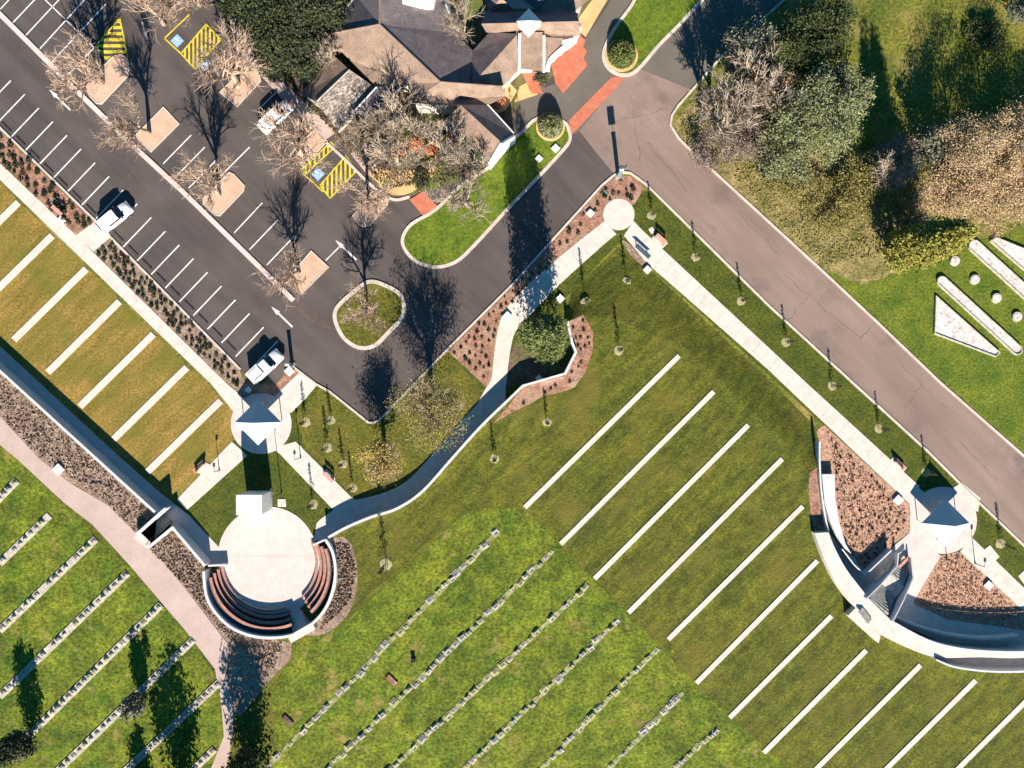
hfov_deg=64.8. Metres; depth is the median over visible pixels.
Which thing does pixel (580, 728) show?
headstone
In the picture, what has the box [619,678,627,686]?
headstone
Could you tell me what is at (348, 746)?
headstone
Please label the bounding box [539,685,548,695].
headstone
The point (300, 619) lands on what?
aisle steps
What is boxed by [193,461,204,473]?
bench
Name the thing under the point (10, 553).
grave beam
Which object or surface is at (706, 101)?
bare tree
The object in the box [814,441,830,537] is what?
kerb wall
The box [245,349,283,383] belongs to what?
parked car
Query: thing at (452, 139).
garden shrub
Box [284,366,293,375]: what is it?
plinth
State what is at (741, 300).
sapling
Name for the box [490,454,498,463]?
sapling
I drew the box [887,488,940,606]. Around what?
paved walkway
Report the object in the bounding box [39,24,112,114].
bare tree
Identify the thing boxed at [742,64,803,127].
tree
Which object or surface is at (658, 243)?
footpath
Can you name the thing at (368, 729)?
headstone
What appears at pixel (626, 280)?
sapling
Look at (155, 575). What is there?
footpath
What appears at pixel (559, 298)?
plinth
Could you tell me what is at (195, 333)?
mulch bed
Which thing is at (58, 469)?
plinth
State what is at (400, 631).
headstone
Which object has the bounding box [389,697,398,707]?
headstone
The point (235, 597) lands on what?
seat tier
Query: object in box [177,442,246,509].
footpath
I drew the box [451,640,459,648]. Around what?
headstone
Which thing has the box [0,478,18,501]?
grave beam
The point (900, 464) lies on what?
bench
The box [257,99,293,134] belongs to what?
parked car
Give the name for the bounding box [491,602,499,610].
headstone
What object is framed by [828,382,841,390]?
sapling
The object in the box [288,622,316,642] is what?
entry slab
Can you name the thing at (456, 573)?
headstone
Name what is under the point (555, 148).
plinth
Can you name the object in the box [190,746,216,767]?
grave beam
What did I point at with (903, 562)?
bench
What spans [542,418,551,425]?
sapling
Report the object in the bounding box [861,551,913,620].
staircase
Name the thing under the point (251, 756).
cypress tree
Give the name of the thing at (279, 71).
tree
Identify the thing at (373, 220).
kerb
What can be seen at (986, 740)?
concrete strip
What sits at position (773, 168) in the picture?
tree
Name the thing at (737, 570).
concrete strip
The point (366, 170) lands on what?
footpath
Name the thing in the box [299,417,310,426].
sapling
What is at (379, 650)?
headstone
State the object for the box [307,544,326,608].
seat tier
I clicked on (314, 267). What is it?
traffic island
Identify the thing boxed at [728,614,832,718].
concrete strip
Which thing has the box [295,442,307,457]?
footpath
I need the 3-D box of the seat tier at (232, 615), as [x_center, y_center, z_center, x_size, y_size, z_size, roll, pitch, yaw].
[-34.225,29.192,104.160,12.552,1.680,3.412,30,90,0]
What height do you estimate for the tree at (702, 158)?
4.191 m
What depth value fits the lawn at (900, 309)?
104.99 m
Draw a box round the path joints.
[12,183,1000,575]
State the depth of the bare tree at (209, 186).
98.86 m
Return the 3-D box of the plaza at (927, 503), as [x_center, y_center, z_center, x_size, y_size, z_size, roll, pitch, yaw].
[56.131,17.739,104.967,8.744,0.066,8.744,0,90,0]
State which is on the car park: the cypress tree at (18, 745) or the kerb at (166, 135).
the kerb at (166, 135)
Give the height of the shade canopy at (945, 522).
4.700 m
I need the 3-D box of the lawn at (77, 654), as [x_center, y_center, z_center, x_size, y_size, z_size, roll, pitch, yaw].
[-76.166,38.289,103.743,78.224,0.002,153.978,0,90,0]
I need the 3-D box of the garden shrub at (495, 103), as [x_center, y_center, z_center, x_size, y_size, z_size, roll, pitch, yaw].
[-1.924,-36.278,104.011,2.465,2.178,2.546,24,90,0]
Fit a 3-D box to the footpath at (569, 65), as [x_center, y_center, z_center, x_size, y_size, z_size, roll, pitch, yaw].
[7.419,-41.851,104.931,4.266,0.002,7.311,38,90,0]
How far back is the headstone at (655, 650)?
103.67 m
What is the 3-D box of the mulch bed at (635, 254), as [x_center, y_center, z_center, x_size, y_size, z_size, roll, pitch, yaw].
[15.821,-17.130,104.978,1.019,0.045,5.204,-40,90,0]
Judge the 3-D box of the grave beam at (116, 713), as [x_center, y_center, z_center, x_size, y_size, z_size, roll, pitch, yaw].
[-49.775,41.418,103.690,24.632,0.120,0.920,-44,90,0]
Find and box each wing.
[441,104,514,169]
[485,0,587,15]
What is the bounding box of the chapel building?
[325,0,504,114]
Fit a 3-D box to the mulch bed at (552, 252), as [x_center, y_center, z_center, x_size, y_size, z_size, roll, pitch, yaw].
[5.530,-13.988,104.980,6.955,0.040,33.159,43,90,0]
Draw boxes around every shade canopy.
[235,399,281,444]
[917,499,968,546]
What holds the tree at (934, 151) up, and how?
on the dry ground at (856, 270)
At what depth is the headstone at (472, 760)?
103.66 m
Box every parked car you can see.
[95,201,133,234]
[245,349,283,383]
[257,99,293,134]
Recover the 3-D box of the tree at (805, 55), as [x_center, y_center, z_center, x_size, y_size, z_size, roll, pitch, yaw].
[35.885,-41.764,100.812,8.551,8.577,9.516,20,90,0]
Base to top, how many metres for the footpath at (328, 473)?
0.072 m
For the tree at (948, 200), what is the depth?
100.71 m
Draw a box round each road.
[513,0,631,134]
[579,69,1023,542]
[641,0,781,88]
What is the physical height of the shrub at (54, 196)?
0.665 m
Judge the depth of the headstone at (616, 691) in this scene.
103.61 m
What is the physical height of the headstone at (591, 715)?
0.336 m
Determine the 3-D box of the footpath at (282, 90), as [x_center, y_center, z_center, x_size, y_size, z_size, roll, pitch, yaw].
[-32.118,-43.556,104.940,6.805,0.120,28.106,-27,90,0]
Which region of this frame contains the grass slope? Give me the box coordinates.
[564,248,818,467]
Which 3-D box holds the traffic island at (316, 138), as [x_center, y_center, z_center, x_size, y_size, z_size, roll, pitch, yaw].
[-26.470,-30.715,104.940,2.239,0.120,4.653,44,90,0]
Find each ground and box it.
[0,0,1023,638]
[673,91,1023,283]
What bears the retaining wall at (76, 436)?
on the footpath at (203, 540)
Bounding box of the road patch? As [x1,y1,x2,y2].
[291,301,335,329]
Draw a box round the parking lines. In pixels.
[0,0,356,369]
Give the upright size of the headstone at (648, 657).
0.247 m
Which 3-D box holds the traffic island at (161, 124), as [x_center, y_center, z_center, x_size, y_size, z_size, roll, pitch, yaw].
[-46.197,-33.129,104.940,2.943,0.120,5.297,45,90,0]
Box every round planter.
[949,256,959,265]
[969,275,979,284]
[991,293,1001,302]
[1011,312,1021,321]
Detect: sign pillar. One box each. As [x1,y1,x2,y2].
[285,363,294,367]
[615,165,626,178]
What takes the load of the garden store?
on the garden bed at (480, 33)
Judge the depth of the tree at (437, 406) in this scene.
97.11 m
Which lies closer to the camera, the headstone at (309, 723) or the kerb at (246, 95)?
the headstone at (309, 723)
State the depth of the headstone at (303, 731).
103.61 m
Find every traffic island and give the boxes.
[86,55,127,102]
[136,108,177,150]
[203,173,243,214]
[221,68,259,104]
[288,252,326,291]
[291,130,325,164]
[337,284,401,345]
[352,191,387,225]
[404,121,568,264]
[605,0,698,72]
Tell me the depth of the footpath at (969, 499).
104.93 m
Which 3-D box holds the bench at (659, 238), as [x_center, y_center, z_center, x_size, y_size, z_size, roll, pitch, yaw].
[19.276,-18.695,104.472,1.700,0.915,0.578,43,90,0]
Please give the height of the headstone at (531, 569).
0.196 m
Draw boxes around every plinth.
[52,464,64,474]
[56,216,65,224]
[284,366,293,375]
[503,311,511,320]
[535,155,542,162]
[551,144,559,152]
[555,294,564,302]
[586,209,594,217]
[643,265,651,273]
[893,495,903,505]
[984,581,993,589]
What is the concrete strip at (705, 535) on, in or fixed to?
on the lawn at (529, 450)
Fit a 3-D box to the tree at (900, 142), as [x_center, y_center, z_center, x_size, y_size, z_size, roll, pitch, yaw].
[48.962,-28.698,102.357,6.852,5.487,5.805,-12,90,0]
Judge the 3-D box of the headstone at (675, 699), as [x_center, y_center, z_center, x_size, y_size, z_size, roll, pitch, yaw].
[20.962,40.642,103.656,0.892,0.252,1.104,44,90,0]
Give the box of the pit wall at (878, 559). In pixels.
[838,547,891,575]
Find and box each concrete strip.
[0,200,20,224]
[0,233,53,290]
[11,267,87,341]
[46,299,121,374]
[78,332,155,408]
[111,365,188,440]
[145,398,222,474]
[523,354,680,508]
[559,390,714,545]
[593,423,749,579]
[627,457,783,613]
[667,505,803,640]
[695,559,818,684]
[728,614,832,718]
[762,649,867,754]
[814,663,921,767]
[884,679,976,767]
[955,700,1023,767]
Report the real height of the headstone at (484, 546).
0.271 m
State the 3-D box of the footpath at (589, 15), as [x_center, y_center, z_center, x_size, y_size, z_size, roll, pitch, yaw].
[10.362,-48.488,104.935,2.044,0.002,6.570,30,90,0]
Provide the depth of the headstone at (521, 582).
103.64 m
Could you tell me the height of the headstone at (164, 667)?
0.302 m
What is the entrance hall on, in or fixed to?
on the garden bed at (480, 33)
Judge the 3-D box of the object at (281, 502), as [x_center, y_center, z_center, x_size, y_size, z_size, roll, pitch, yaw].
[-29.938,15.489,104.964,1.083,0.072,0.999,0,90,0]
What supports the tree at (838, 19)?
on the ground at (922, 62)
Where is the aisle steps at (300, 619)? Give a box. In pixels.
[286,605,309,631]
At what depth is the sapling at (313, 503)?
104.95 m
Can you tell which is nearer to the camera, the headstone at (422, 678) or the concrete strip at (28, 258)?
the headstone at (422, 678)
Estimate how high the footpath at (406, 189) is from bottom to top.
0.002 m
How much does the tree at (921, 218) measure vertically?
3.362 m
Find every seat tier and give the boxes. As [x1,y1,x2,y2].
[208,576,293,631]
[212,571,291,625]
[216,568,289,619]
[219,566,288,613]
[302,542,318,599]
[304,543,322,603]
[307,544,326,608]
[310,547,333,613]
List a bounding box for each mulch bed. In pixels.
[0,131,94,234]
[0,373,155,548]
[94,239,246,397]
[154,530,291,716]
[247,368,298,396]
[306,536,356,635]
[448,175,644,386]
[494,315,592,422]
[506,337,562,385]
[620,239,647,267]
[808,468,825,530]
[817,425,909,569]
[914,552,1023,629]
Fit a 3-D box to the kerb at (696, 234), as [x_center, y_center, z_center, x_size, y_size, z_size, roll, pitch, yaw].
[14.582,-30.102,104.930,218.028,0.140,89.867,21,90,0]
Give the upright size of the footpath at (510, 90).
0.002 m
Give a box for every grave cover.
[282,714,293,725]
[385,674,397,685]
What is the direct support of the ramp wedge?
on the ground at (922, 62)
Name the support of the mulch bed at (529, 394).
on the lawn at (529, 450)
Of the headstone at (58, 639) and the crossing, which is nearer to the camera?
the headstone at (58, 639)
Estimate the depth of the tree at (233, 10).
99.42 m
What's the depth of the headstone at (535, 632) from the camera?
103.61 m
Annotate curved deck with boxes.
[811,531,1023,657]
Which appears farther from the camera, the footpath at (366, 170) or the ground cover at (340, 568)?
the footpath at (366, 170)
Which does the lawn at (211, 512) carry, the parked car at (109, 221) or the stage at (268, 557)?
the stage at (268, 557)
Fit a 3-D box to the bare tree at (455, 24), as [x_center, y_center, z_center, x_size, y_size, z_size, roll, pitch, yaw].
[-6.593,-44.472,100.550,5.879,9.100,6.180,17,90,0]
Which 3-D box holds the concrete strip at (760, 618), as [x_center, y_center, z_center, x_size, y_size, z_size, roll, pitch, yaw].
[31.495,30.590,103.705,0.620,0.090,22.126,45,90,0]
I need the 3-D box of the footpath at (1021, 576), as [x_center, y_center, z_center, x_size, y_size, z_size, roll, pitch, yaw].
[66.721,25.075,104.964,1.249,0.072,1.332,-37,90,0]
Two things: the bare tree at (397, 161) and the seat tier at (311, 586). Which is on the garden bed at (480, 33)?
the bare tree at (397, 161)
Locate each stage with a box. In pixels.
[218,507,314,605]
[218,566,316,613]
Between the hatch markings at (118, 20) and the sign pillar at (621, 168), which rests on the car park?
the hatch markings at (118, 20)
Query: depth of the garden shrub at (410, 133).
103.35 m
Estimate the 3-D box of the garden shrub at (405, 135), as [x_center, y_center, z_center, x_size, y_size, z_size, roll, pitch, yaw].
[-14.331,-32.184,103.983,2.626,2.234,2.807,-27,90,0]
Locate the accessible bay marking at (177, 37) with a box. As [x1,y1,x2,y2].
[171,34,323,179]
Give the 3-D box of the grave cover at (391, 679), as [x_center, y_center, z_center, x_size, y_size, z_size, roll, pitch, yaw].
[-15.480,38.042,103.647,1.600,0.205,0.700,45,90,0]
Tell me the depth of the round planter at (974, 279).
104.70 m
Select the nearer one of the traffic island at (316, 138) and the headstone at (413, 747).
the headstone at (413, 747)
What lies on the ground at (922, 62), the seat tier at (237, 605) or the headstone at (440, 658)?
the seat tier at (237, 605)
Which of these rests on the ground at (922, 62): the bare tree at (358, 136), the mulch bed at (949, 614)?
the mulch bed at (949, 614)
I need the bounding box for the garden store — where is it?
[301,55,407,132]
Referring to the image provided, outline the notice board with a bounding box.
[635,243,650,258]
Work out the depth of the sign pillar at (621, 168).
102.47 m
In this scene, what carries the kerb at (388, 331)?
on the car park
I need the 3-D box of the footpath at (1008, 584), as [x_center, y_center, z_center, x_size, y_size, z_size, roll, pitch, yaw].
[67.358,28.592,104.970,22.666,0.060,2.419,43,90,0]
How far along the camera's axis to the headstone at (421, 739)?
103.64 m
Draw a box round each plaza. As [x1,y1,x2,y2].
[231,393,291,453]
[910,487,976,553]
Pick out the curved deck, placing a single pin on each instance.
(869, 617)
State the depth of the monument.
100.44 m
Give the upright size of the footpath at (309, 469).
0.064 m
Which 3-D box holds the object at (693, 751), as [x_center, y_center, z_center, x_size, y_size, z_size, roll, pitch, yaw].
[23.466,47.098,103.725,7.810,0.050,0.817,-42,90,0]
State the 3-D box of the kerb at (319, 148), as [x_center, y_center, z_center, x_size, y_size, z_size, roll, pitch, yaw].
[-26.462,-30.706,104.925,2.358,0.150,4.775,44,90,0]
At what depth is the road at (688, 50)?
104.98 m
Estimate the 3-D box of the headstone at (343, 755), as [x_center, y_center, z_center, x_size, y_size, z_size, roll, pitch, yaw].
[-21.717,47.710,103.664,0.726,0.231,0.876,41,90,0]
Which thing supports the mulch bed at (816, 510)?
on the lawn at (529, 450)
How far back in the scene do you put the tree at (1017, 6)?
102.35 m
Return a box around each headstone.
[53,704,60,710]
[54,636,61,642]
[70,688,76,694]
[83,543,90,550]
[85,672,92,679]
[90,668,97,674]
[160,664,167,671]
[203,754,209,760]
[271,752,279,760]
[299,727,307,735]
[305,719,313,727]
[312,713,319,721]
[320,707,326,713]
[335,688,342,696]
[339,751,346,758]
[341,683,349,691]
[343,741,353,751]
[356,669,365,678]
[357,732,365,740]
[365,726,372,732]
[370,654,378,662]
[374,646,383,655]
[378,711,386,719]
[380,639,389,649]
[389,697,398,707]
[395,627,405,636]
[398,755,404,762]
[409,743,418,752]
[412,682,418,688]
[417,734,426,744]
[418,675,426,682]
[424,728,431,735]
[425,595,434,604]
[425,668,432,675]
[430,662,436,669]
[431,723,438,730]
[435,653,444,663]
[443,647,451,655]
[443,711,452,721]
[448,576,455,582]
[450,569,460,578]
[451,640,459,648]
[457,632,466,641]
[459,562,466,570]
[465,629,471,636]
[466,555,475,564]
[469,686,477,695]
[469,756,476,764]
[470,548,480,558]
[476,617,484,625]
[476,682,483,689]
[479,541,488,550]
[482,743,489,751]
[483,608,491,616]
[483,673,491,682]
[489,736,498,744]
[490,527,499,536]
[490,667,499,676]
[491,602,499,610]
[495,729,505,739]
[496,597,505,606]
[497,659,507,669]
[501,723,511,733]
[516,579,524,586]
[519,640,527,648]
[521,706,527,712]
[527,566,534,573]
[532,628,539,636]
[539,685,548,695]
[547,614,555,622]
[554,674,563,684]
[557,747,563,754]
[567,733,574,741]
[575,589,583,597]
[575,724,584,732]
[579,583,588,591]
[579,650,586,657]
[581,717,588,725]
[586,711,596,720]
[587,645,594,651]
[591,635,599,643]
[593,704,601,712]
[611,687,620,696]
[612,618,619,625]
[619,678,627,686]
[637,661,645,669]
[638,726,648,736]
[644,654,651,661]
[645,721,653,728]
[651,646,659,654]
[652,716,660,725]
[659,707,668,715]
[665,702,673,709]
[670,694,680,705]
[679,757,686,764]
[693,743,701,751]
[701,737,709,744]
[712,728,718,735]
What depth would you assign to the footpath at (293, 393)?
104.94 m
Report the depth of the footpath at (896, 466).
104.93 m
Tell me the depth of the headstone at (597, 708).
103.64 m
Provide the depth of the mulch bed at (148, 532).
103.72 m
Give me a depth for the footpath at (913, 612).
104.95 m
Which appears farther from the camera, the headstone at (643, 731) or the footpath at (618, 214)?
the footpath at (618, 214)
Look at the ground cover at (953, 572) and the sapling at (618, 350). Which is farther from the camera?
the ground cover at (953, 572)
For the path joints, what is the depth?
104.93 m
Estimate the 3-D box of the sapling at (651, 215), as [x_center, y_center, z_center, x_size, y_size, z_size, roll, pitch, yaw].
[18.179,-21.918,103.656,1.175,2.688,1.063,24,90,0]
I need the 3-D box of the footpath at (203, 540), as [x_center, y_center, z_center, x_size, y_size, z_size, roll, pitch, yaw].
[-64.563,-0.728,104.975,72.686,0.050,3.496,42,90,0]
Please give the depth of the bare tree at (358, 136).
100.94 m
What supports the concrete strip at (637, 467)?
on the lawn at (529, 450)
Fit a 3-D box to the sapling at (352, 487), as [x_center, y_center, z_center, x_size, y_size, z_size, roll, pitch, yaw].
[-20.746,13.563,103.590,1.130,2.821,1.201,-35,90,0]
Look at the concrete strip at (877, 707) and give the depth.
103.66 m
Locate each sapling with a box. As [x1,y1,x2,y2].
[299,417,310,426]
[306,499,317,508]
[320,443,331,452]
[325,416,334,424]
[338,460,346,467]
[347,483,356,491]
[377,558,391,574]
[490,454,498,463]
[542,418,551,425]
[580,297,590,303]
[614,346,623,355]
[622,276,630,283]
[647,211,655,219]
[691,253,700,261]
[737,297,748,304]
[781,338,793,346]
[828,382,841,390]
[874,424,889,432]
[921,468,936,476]
[996,539,1016,549]
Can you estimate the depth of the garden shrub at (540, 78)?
103.70 m
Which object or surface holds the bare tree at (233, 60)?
on the traffic island at (241, 94)
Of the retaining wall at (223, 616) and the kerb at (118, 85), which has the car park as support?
the kerb at (118, 85)
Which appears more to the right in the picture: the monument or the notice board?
the notice board
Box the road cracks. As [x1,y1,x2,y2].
[7,82,997,481]
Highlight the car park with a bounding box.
[0,0,612,421]
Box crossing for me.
[569,77,623,133]
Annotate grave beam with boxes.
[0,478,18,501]
[0,513,51,565]
[0,536,97,632]
[0,570,129,698]
[26,602,163,734]
[56,637,195,767]
[124,680,220,767]
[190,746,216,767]
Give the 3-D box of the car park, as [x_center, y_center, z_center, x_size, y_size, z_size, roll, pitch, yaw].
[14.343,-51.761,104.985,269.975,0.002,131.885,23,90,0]
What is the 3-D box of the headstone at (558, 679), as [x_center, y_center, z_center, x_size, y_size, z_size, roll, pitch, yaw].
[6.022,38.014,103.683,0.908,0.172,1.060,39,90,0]
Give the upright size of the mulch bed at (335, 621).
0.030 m
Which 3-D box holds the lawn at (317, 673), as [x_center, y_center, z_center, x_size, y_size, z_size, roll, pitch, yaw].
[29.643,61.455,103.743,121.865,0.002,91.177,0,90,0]
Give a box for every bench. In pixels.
[51,203,62,215]
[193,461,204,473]
[323,471,333,482]
[655,233,666,245]
[894,459,905,470]
[898,556,908,567]
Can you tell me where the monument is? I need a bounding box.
[236,491,271,514]
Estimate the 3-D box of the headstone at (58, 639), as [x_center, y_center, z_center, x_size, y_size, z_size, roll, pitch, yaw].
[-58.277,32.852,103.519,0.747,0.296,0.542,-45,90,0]
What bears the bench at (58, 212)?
on the mulch bed at (74, 227)
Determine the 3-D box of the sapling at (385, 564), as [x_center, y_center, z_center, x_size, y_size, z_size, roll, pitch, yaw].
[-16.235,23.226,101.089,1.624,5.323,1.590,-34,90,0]
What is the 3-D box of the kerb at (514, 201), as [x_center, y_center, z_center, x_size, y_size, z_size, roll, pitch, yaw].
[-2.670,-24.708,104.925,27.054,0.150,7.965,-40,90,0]
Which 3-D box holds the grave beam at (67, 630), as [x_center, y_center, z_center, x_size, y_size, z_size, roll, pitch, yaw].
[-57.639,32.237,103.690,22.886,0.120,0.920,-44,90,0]
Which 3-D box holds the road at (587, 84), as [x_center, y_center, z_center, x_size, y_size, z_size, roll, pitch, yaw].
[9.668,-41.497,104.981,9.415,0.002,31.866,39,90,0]
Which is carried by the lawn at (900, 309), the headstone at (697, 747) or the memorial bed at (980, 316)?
the memorial bed at (980, 316)
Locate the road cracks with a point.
(639, 160)
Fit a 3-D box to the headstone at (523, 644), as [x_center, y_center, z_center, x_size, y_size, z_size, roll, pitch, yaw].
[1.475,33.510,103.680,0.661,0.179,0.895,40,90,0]
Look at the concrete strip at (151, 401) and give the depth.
104.91 m
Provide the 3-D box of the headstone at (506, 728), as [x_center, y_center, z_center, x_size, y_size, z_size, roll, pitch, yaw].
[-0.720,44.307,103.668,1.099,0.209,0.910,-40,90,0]
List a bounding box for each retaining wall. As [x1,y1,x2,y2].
[0,361,161,514]
[172,525,211,565]
[202,539,337,638]
[325,402,505,538]
[505,321,576,402]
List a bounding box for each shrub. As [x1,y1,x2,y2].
[6,141,12,147]
[40,191,47,197]
[52,194,59,200]
[373,117,389,137]
[392,127,410,144]
[405,121,423,138]
[407,135,423,152]
[411,169,431,190]
[423,139,438,155]
[428,150,452,171]
[444,131,461,151]
[469,149,483,161]
[489,96,505,110]
[532,70,550,86]
[536,112,564,140]
[605,38,637,71]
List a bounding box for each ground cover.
[0,376,355,669]
[245,2,483,187]
[828,439,1016,623]
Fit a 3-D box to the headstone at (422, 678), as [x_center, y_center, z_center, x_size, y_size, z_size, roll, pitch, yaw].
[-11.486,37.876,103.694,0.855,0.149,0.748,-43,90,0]
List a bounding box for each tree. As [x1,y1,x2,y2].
[0,726,39,767]
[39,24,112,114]
[90,77,151,158]
[117,691,146,722]
[118,0,182,42]
[159,152,239,214]
[164,0,214,28]
[188,16,272,103]
[217,0,293,40]
[221,746,269,767]
[236,0,328,66]
[246,20,303,83]
[247,239,311,308]
[248,101,333,186]
[250,0,318,22]
[271,0,353,44]
[280,33,326,83]
[308,32,343,70]
[324,117,374,164]
[325,171,399,222]
[337,275,387,336]
[347,102,397,144]
[352,433,404,487]
[363,76,439,145]
[364,128,429,181]
[383,368,473,456]
[414,118,470,181]
[418,171,497,229]
[437,0,484,47]
[446,139,495,186]
[516,309,571,363]
[685,121,737,174]
[686,63,741,131]
[711,70,767,156]
[717,14,780,81]
[719,34,812,112]
[725,103,774,163]
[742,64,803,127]
[749,118,827,187]
[756,29,802,81]
[760,157,823,207]
[766,7,835,85]
[766,63,870,169]
[787,0,863,58]
[790,168,863,240]
[800,52,878,129]
[829,149,903,230]
[870,143,920,190]
[871,132,922,176]
[901,211,932,229]
[909,116,962,170]
[909,152,999,222]
[927,107,1023,201]
[962,16,1006,55]
[962,153,1023,241]
[966,95,1023,203]
[1006,0,1023,26]
[1007,118,1023,168]
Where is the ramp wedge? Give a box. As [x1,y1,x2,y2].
[821,473,850,552]
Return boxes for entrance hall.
[472,8,581,89]
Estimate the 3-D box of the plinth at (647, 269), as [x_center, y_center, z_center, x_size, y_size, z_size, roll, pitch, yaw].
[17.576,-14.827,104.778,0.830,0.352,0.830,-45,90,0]
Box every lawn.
[0,183,232,501]
[0,445,223,767]
[31,314,1023,767]
[173,186,1023,586]
[243,0,349,41]
[271,507,786,767]
[296,351,483,495]
[824,231,1023,451]
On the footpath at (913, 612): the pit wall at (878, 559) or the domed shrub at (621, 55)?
the pit wall at (878, 559)
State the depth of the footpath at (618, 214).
104.94 m
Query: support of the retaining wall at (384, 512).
on the lawn at (211, 512)
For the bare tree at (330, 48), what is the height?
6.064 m
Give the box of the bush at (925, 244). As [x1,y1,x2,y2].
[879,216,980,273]
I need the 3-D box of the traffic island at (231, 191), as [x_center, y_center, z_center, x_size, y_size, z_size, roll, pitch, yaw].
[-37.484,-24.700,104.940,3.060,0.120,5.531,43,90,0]
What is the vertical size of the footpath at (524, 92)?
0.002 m
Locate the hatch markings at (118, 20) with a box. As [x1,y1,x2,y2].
[95,13,356,198]
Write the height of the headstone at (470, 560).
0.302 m
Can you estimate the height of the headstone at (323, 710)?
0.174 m
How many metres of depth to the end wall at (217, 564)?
104.04 m
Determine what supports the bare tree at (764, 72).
on the dry ground at (856, 270)
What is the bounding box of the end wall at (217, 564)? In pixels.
[208,563,227,566]
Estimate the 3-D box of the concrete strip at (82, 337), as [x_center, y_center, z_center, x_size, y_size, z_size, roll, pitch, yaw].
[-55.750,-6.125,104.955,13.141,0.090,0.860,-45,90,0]
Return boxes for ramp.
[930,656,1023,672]
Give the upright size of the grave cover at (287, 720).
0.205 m
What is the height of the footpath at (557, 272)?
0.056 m
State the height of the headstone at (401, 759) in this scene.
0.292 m
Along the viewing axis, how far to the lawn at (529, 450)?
103.75 m
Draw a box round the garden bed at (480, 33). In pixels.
[243,0,607,197]
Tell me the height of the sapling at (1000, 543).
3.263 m
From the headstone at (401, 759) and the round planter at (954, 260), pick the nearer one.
the headstone at (401, 759)
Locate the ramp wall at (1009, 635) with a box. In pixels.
[896,616,1018,639]
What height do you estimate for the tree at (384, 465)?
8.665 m
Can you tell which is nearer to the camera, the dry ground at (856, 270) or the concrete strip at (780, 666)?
the concrete strip at (780, 666)
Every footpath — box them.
[0,164,243,410]
[0,347,218,563]
[0,417,233,767]
[76,222,110,251]
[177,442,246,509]
[197,461,210,474]
[228,0,335,138]
[269,373,315,412]
[273,442,354,511]
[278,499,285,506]
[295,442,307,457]
[314,221,617,540]
[320,468,334,483]
[351,142,380,174]
[369,152,449,194]
[410,191,436,214]
[492,84,516,113]
[515,83,537,101]
[522,73,542,92]
[551,36,586,92]
[578,0,606,36]
[603,199,634,229]
[624,221,919,503]
[652,233,667,248]
[830,535,1023,645]
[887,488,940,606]
[889,457,906,473]
[954,483,979,511]
[960,538,1023,610]
[981,545,998,562]
[1018,571,1023,582]
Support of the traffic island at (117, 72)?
on the car park
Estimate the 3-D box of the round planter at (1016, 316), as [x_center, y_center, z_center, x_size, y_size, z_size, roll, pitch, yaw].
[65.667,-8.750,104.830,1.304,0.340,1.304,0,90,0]
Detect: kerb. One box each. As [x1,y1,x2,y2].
[0,0,1023,546]
[0,11,294,300]
[87,54,129,103]
[136,106,178,151]
[203,172,244,215]
[219,66,260,106]
[287,251,328,294]
[291,129,327,166]
[324,141,409,200]
[333,280,405,349]
[350,190,388,226]
[401,117,571,268]
[602,0,703,76]
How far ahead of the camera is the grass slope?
104.36 m
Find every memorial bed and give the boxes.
[933,295,1000,356]
[936,276,1022,354]
[968,240,1023,299]
[989,237,1023,270]
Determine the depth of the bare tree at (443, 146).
99.25 m
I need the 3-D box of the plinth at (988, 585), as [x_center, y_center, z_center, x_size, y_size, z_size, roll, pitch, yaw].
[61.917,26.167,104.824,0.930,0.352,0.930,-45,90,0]

